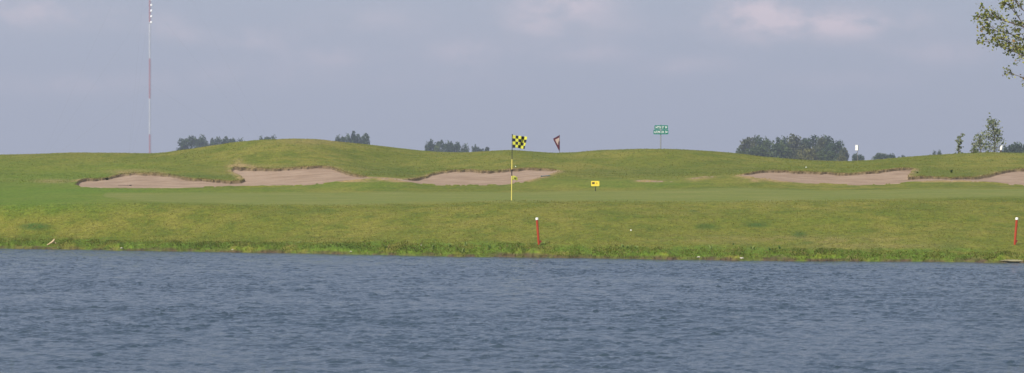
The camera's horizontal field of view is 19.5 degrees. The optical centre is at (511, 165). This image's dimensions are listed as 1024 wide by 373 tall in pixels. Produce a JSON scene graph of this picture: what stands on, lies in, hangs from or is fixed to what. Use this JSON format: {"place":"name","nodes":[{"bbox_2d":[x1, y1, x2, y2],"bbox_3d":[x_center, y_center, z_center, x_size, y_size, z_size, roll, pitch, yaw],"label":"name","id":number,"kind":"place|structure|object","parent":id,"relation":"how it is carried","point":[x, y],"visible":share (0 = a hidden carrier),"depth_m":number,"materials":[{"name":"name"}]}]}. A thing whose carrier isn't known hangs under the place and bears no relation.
{"place":"outdoors","nodes":[
{"label":"outdoors","id":0,"kind":"place"},
{"bbox_2d":[0,248,1023,372],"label":"water","id":1,"kind":"structure","parent":0,"point":[85,311],"depth_m":49.89,"materials":[{"name":"blue liquid"}]},
{"bbox_2d":[0,138,1023,262],"bbox_3d":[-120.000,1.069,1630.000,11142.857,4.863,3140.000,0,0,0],"label":"ground","id":2,"kind":"structure","parent":0,"point":[307,187],"depth_m":97.20,"materials":[{"name":"green plant"}]},
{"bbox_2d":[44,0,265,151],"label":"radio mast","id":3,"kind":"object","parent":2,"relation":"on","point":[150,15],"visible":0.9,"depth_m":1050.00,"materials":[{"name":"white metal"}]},
{"bbox_2d":[176,135,197,149],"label":"deciduous tree","id":4,"kind":"object","parent":2,"relation":"on","point":[185,144],"visible":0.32,"depth_m":859.35,"materials":[{"name":"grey plant"}]},
{"bbox_2d":[195,134,207,147],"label":"deciduous tree","id":5,"kind":"object","parent":2,"relation":"on","point":[202,141],"visible":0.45,"depth_m":885.32,"materials":[{"name":"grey plant"}]},
{"bbox_2d":[210,136,221,145],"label":"deciduous tree","id":6,"kind":"object","parent":2,"relation":"on","point":[217,141],"visible":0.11,"depth_m":872.99,"materials":[{"name":"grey plant"}]},
{"bbox_2d":[221,136,227,143],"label":"deciduous tree","id":7,"kind":"object","parent":2,"relation":"on","point":[225,140],"visible":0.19,"depth_m":871.98,"materials":[{"name":"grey plant"}]},
{"bbox_2d":[345,134,353,142],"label":"deciduous tree","id":8,"kind":"object","parent":2,"relation":"on","point":[348,140],"visible":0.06,"depth_m":824.41,"materials":[{"name":"green plant"}]},
{"bbox_2d":[350,131,359,142],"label":"deciduous tree","id":9,"kind":"object","parent":2,"relation":"on","point":[355,138],"visible":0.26,"depth_m":826.35,"materials":[{"name":"green plant"}]},
{"bbox_2d":[359,133,369,144],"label":"deciduous tree","id":10,"kind":"object","parent":2,"relation":"on","point":[364,140],"visible":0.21,"depth_m":829.05,"materials":[{"name":"green plant"}]},
{"bbox_2d":[427,139,439,150],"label":"deciduous tree","id":11,"kind":"object","parent":2,"relation":"on","point":[431,144],"visible":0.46,"depth_m":846.80,"materials":[{"name":"green plant"}]},
{"bbox_2d":[434,140,443,151],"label":"deciduous tree","id":12,"kind":"object","parent":2,"relation":"on","point":[437,148],"visible":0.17,"depth_m":844.50,"materials":[{"name":"green plant"}]},
{"bbox_2d":[441,144,446,151],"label":"deciduous tree","id":13,"kind":"object","parent":2,"relation":"on","point":[443,146],"visible":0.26,"depth_m":840.50,"materials":[{"name":"green plant"}]},
{"bbox_2d":[445,140,454,151],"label":"deciduous tree","id":14,"kind":"object","parent":2,"relation":"on","point":[450,146],"visible":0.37,"depth_m":850.67,"materials":[{"name":"green plant"}]},
{"bbox_2d":[453,141,461,151],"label":"deciduous tree","id":15,"kind":"object","parent":2,"relation":"on","point":[457,146],"visible":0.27,"depth_m":851.17,"materials":[{"name":"green plant"}]},
{"bbox_2d":[459,143,469,151],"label":"deciduous tree","id":16,"kind":"object","parent":2,"relation":"on","point":[464,149],"visible":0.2,"depth_m":839.68,"materials":[{"name":"green plant"}]},
{"bbox_2d":[511,134,526,199],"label":"flagstick","id":17,"kind":"object","parent":2,"relation":"on","point":[518,141],"visible":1,"depth_m":95.50,"materials":[{"name":"yellow fabric"}]},
{"bbox_2d":[535,218,540,244],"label":"hazard stake","id":18,"kind":"object","parent":2,"relation":"on","point":[538,239],"visible":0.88,"depth_m":82.36,"materials":[{"name":"red paint"}]},
{"bbox_2d":[553,135,559,152],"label":"pennant flagstick","id":19,"kind":"object","parent":2,"relation":"on","point":[556,140],"visible":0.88,"depth_m":171.97,"materials":[{"name":"red fabric"}]},
{"bbox_2d":[591,181,598,190],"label":"yellow sign","id":20,"kind":"object","parent":2,"relation":"on","point":[595,183],"visible":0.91,"depth_m":112.23,"materials":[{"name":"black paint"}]},
{"bbox_2d":[653,125,667,148],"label":"street name sign","id":21,"kind":"object","parent":2,"relation":"on","point":[660,129],"visible":0.98,"depth_m":161.96,"materials":[{"name":"metal"}]},
{"bbox_2d":[735,147,743,153],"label":"deciduous tree","id":22,"kind":"object","parent":2,"relation":"on","point":[739,151],"visible":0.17,"depth_m":639.85,"materials":[{"name":"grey plant"}]},
{"bbox_2d":[737,137,757,154],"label":"deciduous tree","id":23,"kind":"object","parent":2,"relation":"on","point":[747,143],"visible":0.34,"depth_m":689.66,"materials":[{"name":"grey plant"}]},
{"bbox_2d":[744,144,769,156],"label":"deciduous tree","id":24,"kind":"object","parent":2,"relation":"on","point":[758,151],"visible":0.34,"depth_m":638.99,"materials":[{"name":"green plant"}]},
{"bbox_2d":[752,135,763,146],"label":"deciduous tree","id":25,"kind":"object","parent":2,"relation":"on","point":[759,140],"visible":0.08,"depth_m":698.98,"materials":[{"name":"green plant"}]},
{"bbox_2d":[761,135,771,155],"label":"deciduous tree","id":26,"kind":"object","parent":2,"relation":"on","point":[766,145],"visible":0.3,"depth_m":689.45,"materials":[{"name":"green plant"}]},
{"bbox_2d":[770,137,786,156],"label":"deciduous tree","id":27,"kind":"object","parent":2,"relation":"on","point":[782,144],"visible":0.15,"depth_m":669.69,"materials":[{"name":"green plant"}]},
{"bbox_2d":[766,144,791,158],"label":"deciduous tree","id":28,"kind":"object","parent":2,"relation":"on","point":[781,153],"visible":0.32,"depth_m":639.10,"materials":[{"name":"green plant"}]},
{"bbox_2d":[780,136,789,146],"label":"deciduous tree","id":29,"kind":"object","parent":2,"relation":"on","point":[784,141],"visible":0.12,"depth_m":699.67,"materials":[{"name":"green plant"}]},
{"bbox_2d":[788,149,799,158],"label":"deciduous tree","id":30,"kind":"object","parent":2,"relation":"on","point":[793,155],"visible":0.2,"depth_m":609.89,"materials":[{"name":"green plant"}]},
{"bbox_2d":[786,133,806,153],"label":"deciduous tree","id":31,"kind":"object","parent":2,"relation":"on","point":[795,146],"visible":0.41,"depth_m":689.07,"materials":[{"name":"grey plant"}]},
{"bbox_2d":[795,148,819,159],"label":"deciduous tree","id":32,"kind":"object","parent":2,"relation":"on","point":[808,154],"visible":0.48,"depth_m":599.25,"materials":[{"name":"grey plant"}]},
{"bbox_2d":[801,134,818,148],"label":"deciduous tree","id":33,"kind":"object","parent":2,"relation":"on","point":[809,142],"visible":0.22,"depth_m":709.29,"materials":[{"name":"green plant"}]},
{"bbox_2d":[811,136,827,160],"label":"deciduous tree","id":34,"kind":"object","parent":2,"relation":"on","point":[820,145],"visible":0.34,"depth_m":689.69,"materials":[{"name":"green plant"}]},
{"bbox_2d":[816,148,837,160],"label":"deciduous tree","id":35,"kind":"object","parent":2,"relation":"on","point":[824,154],"visible":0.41,"depth_m":619.12,"materials":[{"name":"green plant"}]},
{"bbox_2d":[821,134,835,151],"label":"deciduous tree","id":36,"kind":"object","parent":2,"relation":"on","point":[827,142],"visible":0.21,"depth_m":699.33,"materials":[{"name":"green plant"}]},
{"bbox_2d":[829,140,843,157],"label":"deciduous tree","id":37,"kind":"object","parent":2,"relation":"on","point":[837,147],"visible":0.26,"depth_m":679.40,"materials":[{"name":"green plant"}]},
{"bbox_2d":[836,155,846,160],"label":"deciduous tree","id":38,"kind":"object","parent":2,"relation":"on","point":[841,158],"visible":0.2,"depth_m":599.58,"materials":[{"name":"green plant"}]},
{"bbox_2d":[838,147,849,160],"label":"deciduous tree","id":39,"kind":"object","parent":2,"relation":"on","point":[843,152],"visible":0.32,"depth_m":659.57,"materials":[{"name":"green plant"}]},
{"bbox_2d":[851,153,858,160],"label":"deciduous tree","id":40,"kind":"object","parent":2,"relation":"on","point":[854,157],"visible":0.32,"depth_m":705.51,"materials":[{"name":"green plant"}]},
{"bbox_2d":[855,145,858,160],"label":"sign","id":41,"kind":"object","parent":2,"relation":"on","point":[857,148],"visible":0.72,"depth_m":177.98,"materials":[{"name":"white"}]},
{"bbox_2d":[871,153,890,159],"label":"deciduous tree","id":42,"kind":"object","parent":2,"relation":"on","point":[881,155],"visible":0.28,"depth_m":701.60,"materials":[{"name":"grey plant"}]},
{"bbox_2d":[955,133,964,153],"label":"young tree","id":43,"kind":"object","parent":2,"relation":"on","point":[959,142],"visible":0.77,"depth_m":167.95,"materials":[{"name":"green plant"}]},
{"bbox_2d":[969,142,976,152],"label":"young tree","id":44,"kind":"object","parent":2,"relation":"on","point":[974,150],"visible":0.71,"depth_m":167.99,"materials":[{"name":"green plant"}]},
{"bbox_2d":[971,130,988,152],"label":"young tree","id":45,"kind":"object","parent":2,"relation":"on","point":[979,141],"visible":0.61,"depth_m":169.98,"materials":[{"name":"green plant"}]},
{"bbox_2d":[982,112,1006,151],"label":"young tree","id":46,"kind":"object","parent":2,"relation":"on","point":[996,131],"visible":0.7,"depth_m":171.91,"materials":[{"name":"green plant"}]},
{"bbox_2d":[970,0,1023,86],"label":"cottonwood tree","id":47,"kind":"object","parent":2,"relation":"on","point":[1018,49],"visible":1,"depth_m":88.06,"materials":[{"name":"green plant"}]},
{"bbox_2d":[1002,144,1015,152],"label":"deciduous tree","id":48,"kind":"object","parent":2,"relation":"on","point":[1009,147],"visible":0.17,"depth_m":565.54,"materials":[{"name":"green plant"}]},
{"bbox_2d":[1000,260,1022,262],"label":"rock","id":49,"kind":"object","parent":2,"relation":"on","point":[1016,261],"visible":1,"depth_m":76.59,"materials":[{"name":"beige stone"}]},
{"bbox_2d":[1008,142,1019,152],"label":"deciduous tree","id":50,"kind":"object","parent":2,"relation":"on","point":[1015,150],"visible":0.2,"depth_m":565.47,"materials":[{"name":"green plant"}]},
{"bbox_2d":[1014,217,1017,244],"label":"hazard stake","id":51,"kind":"object","parent":2,"relation":"on","point":[1015,233],"visible":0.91,"depth_m":79.90,"materials":[{"name":"red paint"}]},
{"bbox_2d":[1016,142,1023,152],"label":"deciduous tree","id":52,"kind":"object","parent":2,"relation":"on","point":[1021,148],"visible":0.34,"depth_m":565.69,"materials":[{"name":"green plant"}]},
{"bbox_2d":[0,0,1023,160],"label":"sky","id":53,"kind":"structure","parent":0,"point":[907,78],"materials":[{"name":"grey"}]}
]}

